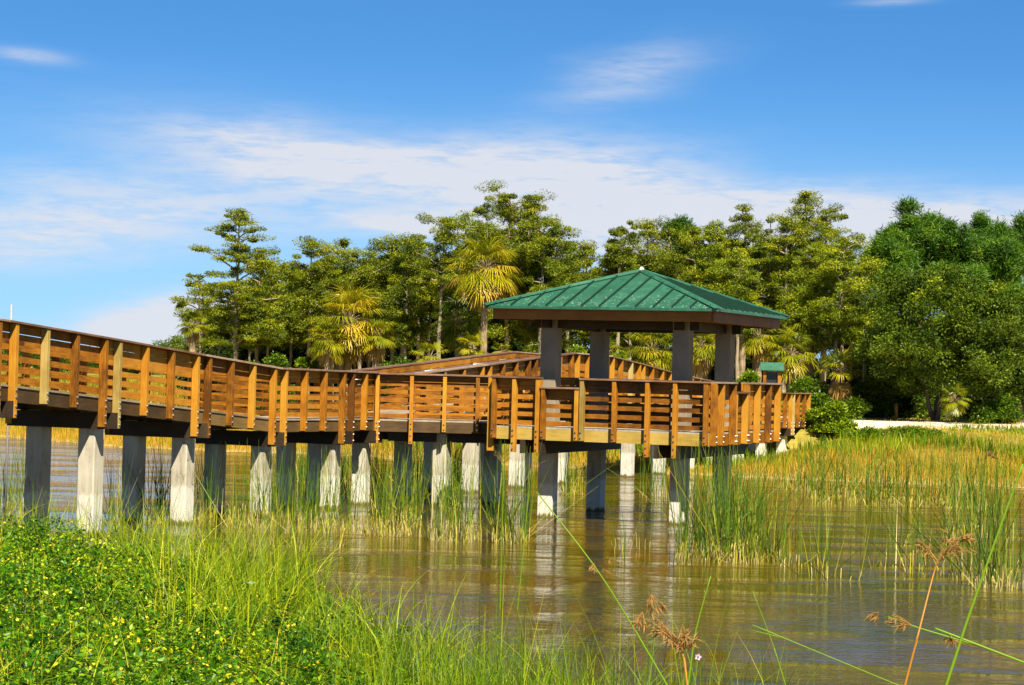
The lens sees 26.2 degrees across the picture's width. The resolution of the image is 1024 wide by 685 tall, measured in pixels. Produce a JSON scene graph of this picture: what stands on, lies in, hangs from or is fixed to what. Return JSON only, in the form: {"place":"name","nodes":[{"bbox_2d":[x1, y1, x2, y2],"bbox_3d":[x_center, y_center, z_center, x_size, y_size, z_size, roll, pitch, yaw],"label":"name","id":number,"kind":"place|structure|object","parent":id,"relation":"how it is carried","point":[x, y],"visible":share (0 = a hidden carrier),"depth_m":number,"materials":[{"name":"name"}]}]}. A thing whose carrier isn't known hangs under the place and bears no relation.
{"place":"outdoors","nodes":[
{"label":"outdoors","id":0,"kind":"place"},
{"bbox_2d":[0,437,1023,684],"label":"water","id":1,"kind":"structure","parent":0,"point":[828,615],"depth_m":34.35,"materials":[{"name":"liquid"}]},
{"bbox_2d":[0,435,117,514],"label":"reed clump","id":2,"kind":"object","parent":1,"relation":"in","point":[21,481],"visible":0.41,"depth_m":45.94,"materials":[{"name":"plant"}]},
{"bbox_2d":[58,447,152,530],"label":"reed clump","id":3,"kind":"object","parent":1,"relation":"in","point":[118,494],"visible":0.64,"depth_m":42.32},
{"bbox_2d":[105,436,227,524],"bbox_3d":[-6.952,2.831,44.862,2.762,1.946,3.396,2,-1,-9],"label":"reed clump","id":4,"kind":"object","parent":1,"relation":"in","point":[160,491],"visible":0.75,"depth_m":44.48,"materials":[{"name":"plant"}]},
{"bbox_2d":[145,441,270,521],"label":"reed clump","id":5,"kind":"object","parent":1,"relation":"in","point":[208,505],"visible":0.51,"depth_m":45.80,"materials":[{"name":"plant"}]},
{"bbox_2d":[178,438,296,527],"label":"reed clump","id":6,"kind":"object","parent":1,"relation":"in","point":[259,512],"visible":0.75,"depth_m":44.77,"materials":[{"name":"plant"}]},
{"bbox_2d":[248,493,381,551],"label":"reed clump","id":7,"kind":"object","parent":1,"relation":"in","point":[279,532],"visible":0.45,"depth_m":39.56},
{"bbox_2d":[258,448,376,532],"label":"reed clump","id":8,"kind":"object","parent":1,"relation":"in","point":[327,507],"visible":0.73,"depth_m":43.98,"materials":[{"name":"plant"}]},
{"bbox_2d":[272,440,421,493],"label":"reed clump","id":9,"kind":"object","parent":1,"relation":"in","point":[344,466],"visible":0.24,"depth_m":58.41,"materials":[{"name":"plant"}]},
{"bbox_2d":[339,450,457,536],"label":"reed clump","id":10,"kind":"object","parent":1,"relation":"in","point":[385,525],"visible":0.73,"depth_m":43.19,"materials":[{"name":"plant"}]},
{"bbox_2d":[335,442,466,519],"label":"reed clump","id":11,"kind":"object","parent":1,"relation":"in","point":[406,496],"visible":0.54,"depth_m":47.97,"materials":[{"name":"plant"}]},
{"bbox_2d":[358,443,521,542],"bbox_3d":[-1.412,2.899,42.264,3.312,2.030,3.134,2,-1,0],"label":"reed clump","id":12,"kind":"object","parent":1,"relation":"in","point":[465,533],"visible":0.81,"depth_m":42.07,"materials":[{"name":"plant"}]},
{"bbox_2d":[374,442,508,483],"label":"reed clump","id":13,"kind":"object","parent":1,"relation":"in","point":[420,466],"visible":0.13,"depth_m":63.64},
{"bbox_2d":[395,438,635,544],"bbox_3d":[-0.135,2.878,41.857,4.563,2.129,3.103,2,-1,-19],"label":"reed clump","id":14,"kind":"object","parent":1,"relation":"in","point":[507,530],"visible":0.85,"depth_m":41.92,"materials":[{"name":"plant"}]},
{"bbox_2d":[535,451,586,495],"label":"reed clump","id":15,"kind":"object","parent":1,"relation":"in","point":[565,486],"visible":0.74,"depth_m":58.89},
{"bbox_2d":[607,445,694,497],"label":"reed clump","id":16,"kind":"object","parent":1,"relation":"in","point":[661,481],"visible":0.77,"depth_m":58.88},
{"bbox_2d":[612,438,873,564],"bbox_3d":[3.675,2.837,39.349,5.035,2.342,4.574,1,-1,38],"label":"reed clump","id":17,"kind":"object","parent":1,"relation":"in","point":[726,548],"visible":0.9,"depth_m":39.09,"materials":[{"name":"plant"}]},
{"bbox_2d":[670,441,824,538],"bbox_3d":[4.928,3.070,44.956,3.293,2.095,3.387,2,-1,0],"label":"reed clump","id":18,"kind":"object","parent":1,"relation":"in","point":[722,491],"visible":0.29,"depth_m":44.98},
{"bbox_2d":[722,505,857,577],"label":"reed clump","id":19,"kind":"object","parent":1,"relation":"in","point":[827,557],"visible":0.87,"depth_m":36.32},
{"bbox_2d":[727,479,891,566],"bbox_3d":[4.844,3.193,38.372,2.491,1.664,2.580,2,-1,-44],"label":"reed clump","id":20,"kind":"object","parent":1,"relation":"in","point":[784,551],"visible":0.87,"depth_m":38.31,"materials":[{"name":"plant"}]},
{"bbox_2d":[789,434,984,508],"bbox_3d":[10.433,3.491,59.203,5.801,1.934,6.654,2,-1,0],"label":"reed clump","id":21,"kind":"object","parent":1,"relation":"in","point":[823,481],"visible":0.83,"depth_m":58.22,"materials":[{"name":"plant"}]},
{"bbox_2d":[833,489,972,576],"bbox_3d":[6.821,3.228,37.334,2.085,1.670,2.500,1,-1,28],"label":"reed clump","id":22,"kind":"object","parent":1,"relation":"in","point":[923,540],"visible":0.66,"depth_m":37.21,"materials":[{"name":"plant"}]},
{"bbox_2d":[855,440,1023,590],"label":"reed clump","id":23,"kind":"object","parent":1,"relation":"in","point":[989,574],"visible":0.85,"depth_m":35.42,"materials":[{"name":"plant"}]},
{"bbox_2d":[912,450,1023,541],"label":"reed clump","id":24,"kind":"object","parent":1,"relation":"in","point":[956,504],"visible":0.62,"depth_m":46.41,"materials":[{"name":"plant"}]},
{"bbox_2d":[926,443,1023,516],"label":"reed clump","id":25,"kind":"object","parent":1,"relation":"in","point":[955,484],"visible":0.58,"depth_m":56.65,"materials":[{"name":"plant"}]},
{"bbox_2d":[0,366,1023,684],"bbox_3d":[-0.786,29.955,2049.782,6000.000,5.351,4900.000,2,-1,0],"label":"ground","id":26,"kind":"structure","parent":0,"point":[796,438],"depth_m":83.84,"materials":[{"name":"soil"}]},
{"bbox_2d":[2,335,231,374],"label":"woods","id":27,"kind":"object","parent":26,"relation":"on","point":[96,365],"visible":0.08,"depth_m":326.82,"materials":[{"name":"plant"}]},
{"bbox_2d":[1,372,367,411],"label":"meadow grass","id":28,"kind":"structure","parent":26,"relation":"on","point":[127,389],"depth_m":162.19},
{"bbox_2d":[174,310,209,398],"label":"cabbage palm","id":29,"kind":"object","parent":26,"relation":"on","point":[191,334],"visible":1,"depth_m":100.86,"materials":[{"name":"green plant"}]},
{"bbox_2d":[0,466,389,682],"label":"shore grass","id":30,"kind":"structure","parent":26,"relation":"on","point":[232,575],"depth_m":25.39,"materials":[{"name":"plant"}]},
{"bbox_2d":[169,269,234,398],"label":"cypress tree","id":31,"kind":"object","parent":26,"relation":"on","point":[209,313],"visible":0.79,"depth_m":105.86,"materials":[{"name":"green plant"}]},
{"bbox_2d":[0,509,451,684],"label":"bank weeds","id":32,"kind":"object","parent":26,"relation":"on","point":[71,669],"visible":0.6,"depth_m":19.09,"materials":[{"name":"green plant"}]},
{"bbox_2d":[1,513,418,684],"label":"yellow flowers","id":33,"kind":"object","parent":32,"relation":"on","point":[116,636],"visible":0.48,"depth_m":19.11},
{"bbox_2d":[182,207,288,384],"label":"cypress tree","id":34,"kind":"object","parent":26,"relation":"on","point":[239,250],"visible":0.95,"depth_m":107.92,"materials":[{"name":"green plant"}]},
{"bbox_2d":[0,508,475,684],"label":"tall grass","id":35,"kind":"structure","parent":26,"relation":"on","point":[97,649],"depth_m":19.16,"materials":[{"name":"plant"}]},
{"bbox_2d":[228,245,293,398],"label":"cypress tree","id":36,"kind":"object","parent":26,"relation":"on","point":[264,292],"visible":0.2,"depth_m":111.91,"materials":[{"name":"green plant"}]},
{"bbox_2d":[228,292,306,364],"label":"cypress tree","id":37,"kind":"object","parent":26,"relation":"on","point":[271,310],"visible":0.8,"depth_m":108.71,"materials":[{"name":"green plant"}]},
{"bbox_2d":[263,279,316,383],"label":"cypress tree","id":38,"kind":"object","parent":26,"relation":"on","point":[299,343],"visible":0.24,"depth_m":113.89,"materials":[{"name":"green plant"}]},
{"bbox_2d":[279,235,353,401],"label":"cypress tree","id":39,"kind":"object","parent":26,"relation":"on","point":[299,285],"visible":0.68,"depth_m":109.83,"materials":[{"name":"green plant"}]},
{"bbox_2d":[290,268,361,401],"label":"cypress tree","id":40,"kind":"object","parent":26,"relation":"on","point":[333,274],"visible":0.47,"depth_m":108.64,"materials":[{"name":"green plant"}]},
{"bbox_2d":[303,316,351,369],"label":"cabbage palm","id":41,"kind":"object","parent":26,"relation":"on","point":[327,354],"visible":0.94,"depth_m":98.73,"materials":[{"name":"green plant"}]},
{"bbox_2d":[308,276,390,400],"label":"cabbage palm","id":42,"kind":"object","parent":26,"relation":"on","point":[350,301],"visible":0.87,"depth_m":99.52,"materials":[{"name":"green plant"}]},
{"bbox_2d":[333,253,398,392],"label":"cypress tree","id":43,"kind":"object","parent":26,"relation":"on","point":[363,273],"visible":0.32,"depth_m":110.07,"materials":[{"name":"green plant"}]},
{"bbox_2d":[351,315,397,366],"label":"cabbage palm","id":44,"kind":"object","parent":26,"relation":"on","point":[375,352],"visible":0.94,"depth_m":99.24,"materials":[{"name":"green plant"}]},
{"bbox_2d":[4,503,769,684],"bbox_3d":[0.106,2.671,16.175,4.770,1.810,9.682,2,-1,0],"label":"shore grass","id":45,"kind":"structure","parent":26,"relation":"on","point":[398,674],"depth_m":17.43,"materials":[{"name":"plant"}]},
{"bbox_2d":[352,233,432,360],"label":"cypress tree","id":46,"kind":"object","parent":26,"relation":"on","point":[383,246],"visible":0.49,"depth_m":111.75,"materials":[{"name":"green plant"}]},
{"bbox_2d":[375,277,430,405],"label":"cypress tree","id":47,"kind":"object","parent":26,"relation":"on","point":[404,321],"visible":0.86,"depth_m":109.12,"materials":[{"name":"green plant"}]},
{"bbox_2d":[0,318,811,535],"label":"boardwalk","id":48,"kind":"structure","parent":26,"relation":"on","point":[326,422],"depth_m":45.31,"materials":[{"name":"brown wood"}]},
{"bbox_2d":[379,239,449,405],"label":"cypress tree","id":49,"kind":"object","parent":26,"relation":"on","point":[402,272],"visible":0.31,"depth_m":111.57,"materials":[{"name":"green plant"}]},
{"bbox_2d":[399,213,478,358],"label":"cypress tree","id":50,"kind":"object","parent":26,"relation":"on","point":[444,238],"visible":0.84,"depth_m":106.79,"materials":[{"name":"green plant"}]},
{"bbox_2d":[429,296,480,356],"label":"cabbage palm","id":51,"kind":"object","parent":26,"relation":"on","point":[453,331],"visible":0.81,"depth_m":103.58,"materials":[{"name":"green plant"}]},
{"bbox_2d":[432,210,497,354],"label":"cypress tree","id":52,"kind":"object","parent":26,"relation":"on","point":[477,227],"visible":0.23,"depth_m":108.97,"materials":[{"name":"green plant"}]},
{"bbox_2d":[444,227,524,361],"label":"cabbage palm","id":53,"kind":"object","parent":26,"relation":"on","point":[486,286],"visible":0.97,"depth_m":100.58,"materials":[{"name":"green plant"}]},
{"bbox_2d":[459,202,518,343],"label":"cypress tree","id":54,"kind":"object","parent":26,"relation":"on","point":[484,212],"visible":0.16,"depth_m":115.15,"materials":[{"name":"green plant"}]},
{"bbox_2d":[455,180,559,350],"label":"cypress tree","id":55,"kind":"object","parent":26,"relation":"on","point":[509,212],"visible":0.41,"depth_m":111.61,"materials":[{"name":"green plant"}]},
{"bbox_2d":[0,409,1023,486],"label":"bank grass","id":56,"kind":"structure","parent":26,"relation":"on","point":[60,434],"depth_m":77.03,"materials":[{"name":"plant"}]},
{"bbox_2d":[502,239,565,351],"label":"cypress tree","id":57,"kind":"object","parent":26,"relation":"on","point":[528,273],"visible":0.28,"depth_m":111.47,"materials":[{"name":"green plant"}]},
{"bbox_2d":[517,214,573,352],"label":"cypress tree","id":58,"kind":"object","parent":26,"relation":"on","point":[544,222],"visible":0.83,"depth_m":108.79,"materials":[{"name":"green plant"}]},
{"bbox_2d":[520,223,584,352],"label":"cypress tree","id":59,"kind":"object","parent":26,"relation":"on","point":[554,265],"visible":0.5,"depth_m":108.88,"materials":[{"name":"green plant"}]},
{"bbox_2d":[519,267,585,349],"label":"cypress tree","id":60,"kind":"object","parent":26,"relation":"on","point":[567,341],"visible":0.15,"depth_m":110.61,"materials":[{"name":"green plant"}]},
{"bbox_2d":[550,240,597,351],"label":"cypress tree","id":61,"kind":"object","parent":26,"relation":"on","point":[582,257],"visible":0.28,"depth_m":112.70,"materials":[{"name":"green plant"}]},
{"bbox_2d":[374,373,781,505],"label":"viewing platform","id":62,"kind":"structure","parent":26,"relation":"on","point":[514,420],"depth_m":49.02,"materials":[{"name":"brown wood"}]},
{"bbox_2d":[536,492,667,684],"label":"rush stalk","id":63,"kind":"object","parent":26,"relation":"on","point":[608,572],"visible":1,"depth_m":8.48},
{"bbox_2d":[592,255,647,372],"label":"cypress tree","id":64,"kind":"object","parent":26,"relation":"on","point":[599,271],"visible":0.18,"depth_m":110.60,"materials":[{"name":"green plant"}]},
{"bbox_2d":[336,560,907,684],"bbox_3d":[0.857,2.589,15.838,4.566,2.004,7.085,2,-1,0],"label":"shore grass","id":65,"kind":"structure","parent":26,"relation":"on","point":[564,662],"depth_m":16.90,"materials":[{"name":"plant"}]},
{"bbox_2d":[598,219,646,352],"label":"cypress tree","id":66,"kind":"object","parent":26,"relation":"on","point":[613,247],"visible":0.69,"depth_m":109.83,"materials":[{"name":"green plant"}]},
{"bbox_2d":[483,267,789,524],"bbox_3d":[2.875,1.777,50.351,5.591,7.020,5.591,1,-1,23],"label":"gazebo","id":67,"kind":"object","parent":26,"relation":"on","point":[639,300],"visible":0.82,"depth_m":49.17,"materials":[{"name":"paint"}]},
{"bbox_2d":[607,217,676,348],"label":"cypress tree","id":68,"kind":"object","parent":26,"relation":"on","point":[651,233],"visible":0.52,"depth_m":111.79,"materials":[{"name":"green plant"}]},
{"bbox_2d":[622,332,672,378],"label":"cabbage palm","id":69,"kind":"object","parent":26,"relation":"on","point":[648,355],"visible":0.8,"depth_m":102.51,"materials":[{"name":"green plant"}]},
{"bbox_2d":[629,594,704,684],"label":"rush stalk","id":70,"kind":"object","parent":26,"relation":"on","point":[679,641],"visible":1,"depth_m":6.48,"materials":[{"name":"plant"}]},
{"bbox_2d":[637,215,697,367],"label":"cypress tree","id":71,"kind":"object","parent":26,"relation":"on","point":[664,236],"visible":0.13,"depth_m":112.86,"materials":[{"name":"green plant"}]},
{"bbox_2d":[659,212,701,275],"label":"pine tree","id":72,"kind":"object","parent":26,"relation":"on","point":[682,221],"visible":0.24,"depth_m":118.57,"materials":[{"name":"green plant"}]},
{"bbox_2d":[664,225,727,375],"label":"cypress tree","id":73,"kind":"object","parent":26,"relation":"on","point":[698,274],"visible":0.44,"depth_m":109.74,"materials":[{"name":"green plant"}]},
{"bbox_2d":[382,422,1023,477],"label":"bank weeds","id":74,"kind":"object","parent":26,"relation":"on","point":[953,438],"visible":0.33,"depth_m":78.58,"materials":[{"name":"green plant"}]},
{"bbox_2d":[693,334,714,377],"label":"cabbage palm","id":75,"kind":"object","parent":26,"relation":"on","point":[702,357],"visible":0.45,"depth_m":100.64,"materials":[{"name":"green plant"}]},
{"bbox_2d":[674,219,738,378],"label":"cypress tree","id":76,"kind":"object","parent":26,"relation":"on","point":[713,250],"visible":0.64,"depth_m":109.83,"materials":[{"name":"green plant"}]},
{"bbox_2d":[708,248,771,379],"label":"cypress tree","id":77,"kind":"object","parent":26,"relation":"on","point":[741,281],"visible":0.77,"depth_m":105.95,"materials":[{"name":"green plant"}]},
{"bbox_2d":[720,203,768,286],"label":"cypress tree","id":78,"kind":"object","parent":26,"relation":"on","point":[738,226],"visible":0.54,"depth_m":114.00,"materials":[{"name":"green plant"}]},
{"bbox_2d":[736,328,783,382],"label":"cabbage palm","id":79,"kind":"object","parent":26,"relation":"on","point":[758,348],"visible":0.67,"depth_m":102.72,"materials":[{"name":"green plant"}]},
{"bbox_2d":[745,217,793,374],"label":"cypress tree","id":80,"kind":"object","parent":26,"relation":"on","point":[766,266],"visible":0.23,"depth_m":111.64,"materials":[{"name":"green plant"}]},
{"bbox_2d":[748,213,826,397],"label":"cypress tree","id":81,"kind":"object","parent":26,"relation":"on","point":[783,242],"visible":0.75,"depth_m":108.88,"materials":[{"name":"green plant"}]},
{"bbox_2d":[764,324,820,415],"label":"cabbage palm","id":82,"kind":"object","parent":26,"relation":"on","point":[793,367],"visible":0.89,"depth_m":98.67,"materials":[{"name":"green plant"}]},
{"bbox_2d":[768,261,816,411],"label":"cypress tree","id":83,"kind":"object","parent":26,"relation":"on","point":[782,322],"visible":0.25,"depth_m":108.91,"materials":[{"name":"green plant"}]},
{"bbox_2d":[764,189,841,377],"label":"cypress tree","id":84,"kind":"object","parent":26,"relation":"on","point":[806,198],"visible":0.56,"depth_m":109.91,"materials":[{"name":"green plant"}]},
{"bbox_2d":[779,297,832,378],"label":"cypress tree","id":85,"kind":"object","parent":26,"relation":"on","point":[815,338],"visible":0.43,"depth_m":103.48,"materials":[{"name":"green plant"}]},
{"bbox_2d":[775,241,851,382],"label":"cypress tree","id":86,"kind":"object","parent":26,"relation":"on","point":[804,259],"visible":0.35,"depth_m":103.71,"materials":[{"name":"green plant"}]},
{"bbox_2d":[800,203,850,381],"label":"cypress tree","id":87,"kind":"object","parent":26,"relation":"on","point":[833,216],"visible":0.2,"depth_m":112.88,"materials":[{"name":"green plant"}]},
{"bbox_2d":[781,231,881,400],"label":"cypress tree","id":88,"kind":"object","parent":26,"relation":"on","point":[834,315],"visible":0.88,"depth_m":101.74,"materials":[{"name":"green plant"}]},
{"bbox_2d":[808,397,859,434],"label":"shrub","id":89,"kind":"object","parent":26,"relation":"on","point":[832,409],"visible":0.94,"depth_m":87.07,"materials":[{"name":"green plant"}]},
{"bbox_2d":[814,347,867,401],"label":"cabbage palm","id":90,"kind":"object","parent":26,"relation":"on","point":[839,388],"visible":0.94,"depth_m":96.74,"materials":[{"name":"green plant"}]},
{"bbox_2d":[841,395,872,419],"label":"shrub","id":91,"kind":"object","parent":26,"relation":"on","point":[858,408],"visible":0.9,"depth_m":92.65,"materials":[{"name":"green plant"}]},
{"bbox_2d":[835,255,892,417],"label":"cypress tree","id":92,"kind":"object","parent":26,"relation":"on","point":[860,316],"visible":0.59,"depth_m":99.86,"materials":[{"name":"green plant"}]},
{"bbox_2d":[849,340,924,417],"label":"oak tree","id":93,"kind":"object","parent":26,"relation":"on","point":[882,402],"visible":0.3,"depth_m":98.30,"materials":[{"name":"green plant"}]},
{"bbox_2d":[857,224,925,294],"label":"pine tree","id":94,"kind":"object","parent":26,"relation":"on","point":[890,248],"visible":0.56,"depth_m":110.36,"materials":[{"name":"green plant"}]},
{"bbox_2d":[868,194,972,326],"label":"pine tree","id":95,"kind":"object","parent":26,"relation":"on","point":[925,231],"visible":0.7,"depth_m":117.09,"materials":[{"name":"green plant"}]},
{"bbox_2d":[849,260,1023,420],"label":"oak tree","id":96,"kind":"object","parent":26,"relation":"on","point":[975,323],"visible":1,"depth_m":91.99,"materials":[{"name":"green plant"}]},
{"bbox_2d":[904,528,976,684],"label":"rush stalk","id":97,"kind":"object","parent":26,"relation":"on","point":[958,547],"visible":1,"depth_m":7.08,"materials":[{"name":"plant"}]},
{"bbox_2d":[888,308,995,420],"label":"oak tree","id":98,"kind":"object","parent":26,"relation":"on","point":[919,409],"visible":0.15,"depth_m":99.76,"materials":[{"name":"green plant"}]},
{"bbox_2d":[864,612,1023,663],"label":"rush stalk","id":99,"kind":"object","parent":26,"relation":"on","point":[904,624],"visible":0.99,"depth_m":7.49,"materials":[{"name":"plant"}]},
{"bbox_2d":[910,256,991,308],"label":"pine tree","id":100,"kind":"object","parent":26,"relation":"on","point":[973,270],"visible":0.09,"depth_m":106.48,"materials":[{"name":"green plant"}]},
{"bbox_2d":[940,382,971,418],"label":"palmetto","id":101,"kind":"object","parent":26,"relation":"on","point":[949,408],"visible":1,"depth_m":89.78,"materials":[{"name":"green plant"}]},
{"bbox_2d":[924,224,991,267],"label":"pine tree","id":102,"kind":"object","parent":26,"relation":"on","point":[962,251],"visible":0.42,"depth_m":117.11,"materials":[{"name":"green plant"}]},
{"bbox_2d":[945,464,1022,684],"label":"rush stalk","id":103,"kind":"object","parent":26,"relation":"on","point":[968,615],"visible":1,"depth_m":5.99,"materials":[{"name":"plant"}]},
{"bbox_2d":[969,392,1023,423],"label":"shrub","id":104,"kind":"object","parent":26,"relation":"on","point":[1007,410],"visible":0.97,"depth_m":91.74,"materials":[{"name":"green plant"}]},
{"bbox_2d":[971,230,1023,300],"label":"pine tree","id":105,"kind":"object","parent":26,"relation":"on","point":[1001,257],"visible":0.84,"depth_m":112.33,"materials":[{"name":"green plant"}]},
{"bbox_2d":[991,289,1023,422],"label":"oak tree","id":106,"kind":"object","parent":26,"relation":"on","point":[1016,389],"visible":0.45,"depth_m":95.10,"materials":[{"name":"green plant"}]},
{"bbox_2d":[0,0,1023,360],"label":"sky","id":107,"kind":"structure","parent":0,"point":[129,129],"materials":[{"name":"blue"}]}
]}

